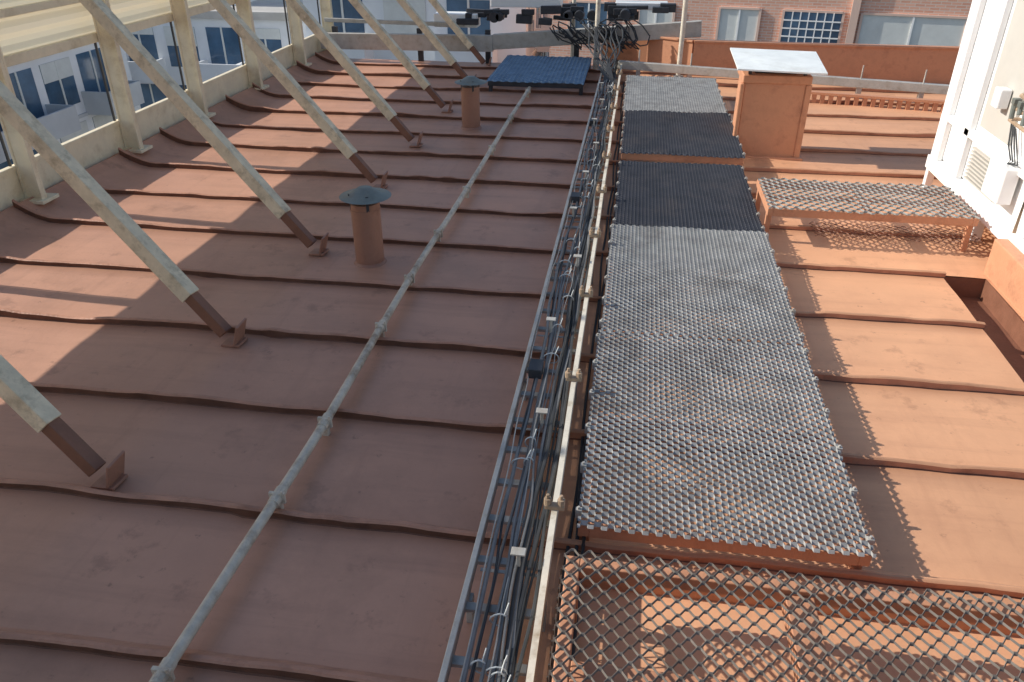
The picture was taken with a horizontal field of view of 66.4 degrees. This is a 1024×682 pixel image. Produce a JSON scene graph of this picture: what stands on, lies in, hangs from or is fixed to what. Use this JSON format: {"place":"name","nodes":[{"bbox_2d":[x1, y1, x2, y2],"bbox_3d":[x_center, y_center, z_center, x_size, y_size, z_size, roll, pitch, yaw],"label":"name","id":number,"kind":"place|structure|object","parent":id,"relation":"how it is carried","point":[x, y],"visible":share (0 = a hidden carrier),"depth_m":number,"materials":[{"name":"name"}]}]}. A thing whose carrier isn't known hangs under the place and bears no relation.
{"place":"outdoors","nodes":[
{"label":"outdoors","id":0,"kind":"place"},
{"bbox_2d":[126,18,306,108],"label":"walls","id":1,"kind":"structure","parent":0,"point":[199,25],"depth_m":38.38,"materials":[{"name":"white paint"}]},
{"bbox_2d":[128,58,244,82],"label":"balconies","id":2,"kind":"structure","parent":1,"relation":"attached to","point":[208,71],"depth_m":38.15,"materials":[{"name":"white paint"}]},
{"bbox_2d":[129,27,281,108],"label":"windows","id":3,"kind":"structure","parent":1,"relation":"attached to","point":[215,45],"depth_m":38.69,"materials":[{"name":"blue glass"}]},
{"bbox_2d":[132,26,280,102],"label":"blinds and mullions","id":4,"kind":"object","parent":3,"relation":"attached to","point":[264,34],"visible":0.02,"depth_m":38.40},
{"bbox_2d":[190,0,302,20],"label":"roof","id":5,"kind":"structure","parent":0,"point":[267,9],"depth_m":37.71,"materials":[{"name":"white"}]},
{"bbox_2d":[303,0,547,62],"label":"walls","id":6,"kind":"structure","parent":0,"point":[508,24],"depth_m":32.71,"materials":[{"name":"white paint"}]},
{"bbox_2d":[331,0,546,56],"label":"windows","id":7,"kind":"structure","parent":6,"relation":"attached to","point":[350,10],"depth_m":32.74,"materials":[{"name":"blue glass"}]},
{"bbox_2d":[340,0,548,56],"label":"blinds and mullions","id":8,"kind":"object","parent":7,"relation":"attached to","point":[393,10],"visible":0.05,"depth_m":32.62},
{"bbox_2d":[342,14,549,62],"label":"balconies","id":9,"kind":"structure","parent":6,"relation":"attached to","point":[462,56],"depth_m":32.45,"materials":[{"name":"white paint"}]},
{"bbox_2d":[570,0,575,56],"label":"mast pole","id":10,"kind":"object","parent":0,"point":[572,46],"depth_m":12.58,"materials":[{"name":"grey metal"}]},
{"bbox_2d":[587,3,914,44],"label":"window bars","id":11,"kind":"object","parent":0,"point":[823,29],"depth_m":26.70,"materials":[{"name":"white metal"}]},
{"bbox_2d":[549,0,971,65],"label":"walls","id":12,"kind":"structure","parent":0,"point":[705,12],"depth_m":26.90,"materials":[{"name":"red brick"}]},
{"bbox_2d":[568,0,967,43],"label":"window trim","id":13,"kind":"structure","parent":12,"relation":"attached to","point":[853,19],"depth_m":26.33,"materials":[{"name":"white paint"}]},
{"bbox_2d":[570,2,841,42],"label":"windows","id":14,"kind":"structure","parent":13,"relation":"attached to","point":[795,24],"depth_m":26.78,"materials":[{"name":"blue glass"}]},
{"bbox_2d":[639,9,966,45],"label":"blinds","id":15,"kind":"object","parent":13,"relation":"attached to","point":[888,30],"visible":0.09,"depth_m":26.04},
{"label":"ground","id":16,"kind":"structure","parent":0,"visible":0},
{"bbox_2d":[7,42,138,143],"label":"walls","id":17,"kind":"structure","parent":16,"relation":"on","point":[33,65],"depth_m":33.72,"materials":[{"name":"white paint"}]},
{"bbox_2d":[0,48,110,169],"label":"windows","id":18,"kind":"structure","parent":17,"relation":"attached to","point":[31,94],"depth_m":33.19,"materials":[{"name":"blue glass"}]},
{"bbox_2d":[14,51,117,142],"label":"blinds and mullions","id":19,"kind":"object","parent":18,"relation":"attached to","point":[56,70],"visible":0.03,"depth_m":33.35,"materials":[{"name":"white"}]},
{"bbox_2d":[0,80,144,163],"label":"balconies","id":20,"kind":"structure","parent":17,"relation":"attached to","point":[58,121],"depth_m":32.37,"materials":[{"name":"white paint"}]},
{"bbox_2d":[78,112,87,118],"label":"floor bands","id":21,"kind":"object","parent":17,"relation":"attached to","point":[82,115],"depth_m":34.59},
{"bbox_3d":[1.552,14.193,12.567,12.450,31.650,17.950,4,30,7],"label":"host building","id":22,"kind":"object","parent":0,"visible":0},
{"bbox_2d":[1,55,314,211],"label":"roof edge","id":23,"kind":"object","parent":22,"relation":"on","point":[142,141],"depth_m":7.77,"materials":[{"name":"metal"}]},
{"bbox_2d":[0,0,333,211],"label":"screen fence","id":24,"kind":"object","parent":23,"relation":"on","point":[30,30],"visible":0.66,"depth_m":7.67,"materials":[{"name":"beige paint"}]},
{"bbox_2d":[0,50,1023,681],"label":"roof sheet","id":25,"kind":"object","parent":23,"relation":"on","point":[374,602],"visible":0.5,"depth_m":4.21,"materials":[{"name":"orange metal"}]},
{"bbox_2d":[0,354,127,490],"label":"diagonal strut","id":26,"kind":"object","parent":25,"relation":"on","point":[35,409],"visible":0.98,"depth_m":3.55,"materials":[{"name":"paint"}]},
{"bbox_2d":[0,81,247,347],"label":"diagonal strut","id":27,"kind":"object","parent":25,"relation":"on","point":[68,168],"visible":1,"depth_m":4.56,"materials":[{"name":"paint"}]},
{"bbox_2d":[79,0,328,255],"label":"diagonal strut","id":28,"kind":"object","parent":25,"relation":"on","point":[166,84],"visible":1,"depth_m":5.70,"materials":[{"name":"paint"}]},
{"bbox_2d":[208,0,387,188],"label":"diagonal strut","id":29,"kind":"object","parent":25,"relation":"on","point":[281,74],"visible":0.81,"depth_m":7.03,"materials":[{"name":"paint"}]},
{"bbox_2d":[149,86,531,681],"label":"galvanised conduit","id":30,"kind":"object","parent":25,"relation":"on","point":[163,670],"visible":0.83,"depth_m":3.61,"materials":[{"name":"grey metal"}]},
{"bbox_2d":[285,0,422,146],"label":"diagonal strut","id":31,"kind":"object","parent":25,"relation":"on","point":[339,55],"visible":1,"depth_m":8.23,"materials":[{"name":"paint"}]},
{"bbox_2d":[339,185,391,267],"bbox_3d":[-1.043,-0.828,5.680,0.370,0.595,0.370,4,30,7],"label":"roof vent pipe","id":32,"kind":"object","parent":25,"relation":"on","point":[363,201],"visible":0.98,"depth_m":5.59,"materials":[{"name":"orange metal"}]},
{"bbox_2d":[348,0,453,112],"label":"diagonal strut","id":33,"kind":"object","parent":25,"relation":"on","point":[386,38],"visible":1,"depth_m":9.54,"materials":[{"name":"paint"}]},
{"bbox_2d":[396,0,476,78],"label":"diagonal strut","id":34,"kind":"object","parent":25,"relation":"on","point":[427,31],"visible":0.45,"depth_m":10.87,"materials":[{"name":"paint"}]},
{"bbox_2d":[332,26,578,63],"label":"beam posts","id":35,"kind":"object","parent":25,"relation":"on","point":[421,53],"visible":0.24,"depth_m":12.41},
{"bbox_2d":[428,0,491,66],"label":"diagonal strut","id":36,"kind":"object","parent":25,"relation":"on","point":[451,23],"visible":0.89,"depth_m":12.01,"materials":[{"name":"paint"}]},
{"bbox_2d":[455,76,486,129],"bbox_3d":[-0.466,-2.726,8.967,0.370,0.595,0.370,4,30,7],"label":"roof vent pipe","id":37,"kind":"object","parent":25,"relation":"on","point":[470,99],"visible":1,"depth_m":8.89,"materials":[{"name":"orange metal"}]},
{"bbox_2d":[320,17,701,51],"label":"beam","id":38,"kind":"structure","parent":25,"relation":"on","point":[450,42],"depth_m":12.18,"materials":[{"name":"metal"}]},
{"bbox_2d":[0,52,1023,681],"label":"standing seams","id":39,"kind":"object","parent":25,"relation":"on","point":[188,658],"visible":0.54,"depth_m":4.65,"materials":[{"name":"paint"}]},
{"bbox_2d":[438,58,625,681],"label":"cable ladder","id":40,"kind":"object","parent":25,"relation":"on","point":[505,666],"visible":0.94,"depth_m":3.56,"materials":[{"name":"metal"}]},
{"bbox_2d":[434,0,675,82],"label":"telecom equipment with cables","id":41,"kind":"object","parent":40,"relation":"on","point":[626,11],"visible":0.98,"depth_m":11.94,"materials":[{"name":"metal"}]},
{"bbox_2d":[487,55,591,94],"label":"blue platform","id":42,"kind":"structure","parent":25,"relation":"on","point":[540,71],"depth_m":10.98,"materials":[{"name":"metal"}]},
{"bbox_2d":[622,75,727,122],"bbox_3d":[1.987,-2.980,9.729,1.188,0.253,1.909,4,30,7],"label":"walkway grating","id":43,"kind":"object","parent":25,"relation":"on","point":[678,94],"visible":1,"depth_m":9.57,"materials":[{"name":"metal"}]},
{"bbox_2d":[620,110,745,165],"bbox_3d":[1.744,-2.097,8.205,1.188,0.248,1.676,4,30,7],"label":"walkway grating","id":44,"kind":"object","parent":25,"relation":"on","point":[656,135],"visible":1,"depth_m":7.93,"materials":[{"name":"metal"}]},
{"bbox_2d":[612,160,764,231],"bbox_3d":[1.471,-1.207,6.723,1.158,0.188,1.676,4,30,7],"label":"walkway grating","id":45,"kind":"object","parent":25,"relation":"on","point":[696,196],"visible":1,"depth_m":6.58,"materials":[{"name":"metal"}]},
{"bbox_2d":[599,223,804,346],"bbox_3d":[1.216,-0.377,5.275,1.178,0.198,1.697,4,30,7],"label":"walkway grating","id":46,"kind":"object","parent":25,"relation":"on","point":[636,248],"visible":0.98,"depth_m":5.11,"materials":[{"name":"metal"}]},
{"bbox_2d":[575,330,875,569],"bbox_3d":[0.959,0.452,3.844,1.188,0.193,1.650,4,30,7],"label":"walkway grating","id":47,"kind":"object","parent":25,"relation":"on","point":[857,554],"visible":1,"depth_m":3.60,"materials":[{"name":"metal"}]},
{"bbox_2d":[730,48,827,160],"bbox_3d":[2.667,-2.432,8.072,0.870,0.980,0.820,4,30,7],"label":"metal chimney","id":48,"kind":"object","parent":25,"relation":"on","point":[774,90],"visible":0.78,"depth_m":7.85,"materials":[{"name":"metal"}]},
{"bbox_2d":[601,37,959,83],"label":"roof parapet","id":49,"kind":"structure","parent":25,"relation":"on","point":[911,63],"depth_m":11.19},
{"bbox_2d":[618,50,948,102],"bbox_3d":[3.844,-3.546,10.541,4.967,0.440,0.090,12,32,19],"label":"galvanised edge rail","id":50,"kind":"object","parent":25,"relation":"on","point":[858,84],"visible":0.47,"depth_m":10.37,"materials":[{"name":"metal"}]},
{"bbox_2d":[547,548,1023,681],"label":"open platform","id":51,"kind":"structure","parent":25,"relation":"on","point":[802,605],"depth_m":2.63,"materials":[{"name":"metal"}]},
{"bbox_2d":[755,177,984,251],"bbox_3d":[2.829,-1.005,6.238,1.650,0.322,0.724,4,30,7],"label":"side step grating","id":52,"kind":"object","parent":25,"relation":"on","point":[967,217],"visible":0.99,"depth_m":6.09,"materials":[{"name":"grey metal"}]},
{"bbox_2d":[811,91,944,112],"bbox_3d":[4.937,-2.991,9.855,3.263,0.145,0.090,10,32,17],"label":"roof ledge","id":53,"kind":"object","parent":25,"relation":"on","point":[890,99],"visible":0.5,"depth_m":9.91,"materials":[{"name":"orange metal"}]},
{"bbox_2d":[922,0,1023,253],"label":"air conditioning unit","id":54,"kind":"object","parent":25,"relation":"on","point":[975,160],"visible":0.95,"depth_m":6.06,"materials":[{"name":"white paint"}]},
{"bbox_2d":[945,276,1023,381],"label":"box gutter","id":55,"kind":"object","parent":25,"relation":"attached to","point":[983,300],"visible":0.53,"depth_m":5.33,"materials":[{"name":"brown paint"}]},
{"bbox_2d":[984,239,1023,316],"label":"equipment curb","id":56,"kind":"structure","parent":25,"relation":"on","point":[1004,270],"depth_m":5.34,"materials":[{"name":"metal"}]},
{"bbox_2d":[593,0,600,69],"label":"mast pole","id":57,"kind":"object","parent":22,"relation":"on","point":[597,13],"visible":0.23,"depth_m":11.54,"materials":[{"name":"white metal"}]},
{"bbox_2d":[673,0,687,76],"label":"mast pole","id":58,"kind":"object","parent":22,"relation":"on","point":[682,31],"visible":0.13,"depth_m":11.24,"materials":[{"name":"white metal"}]}
]}

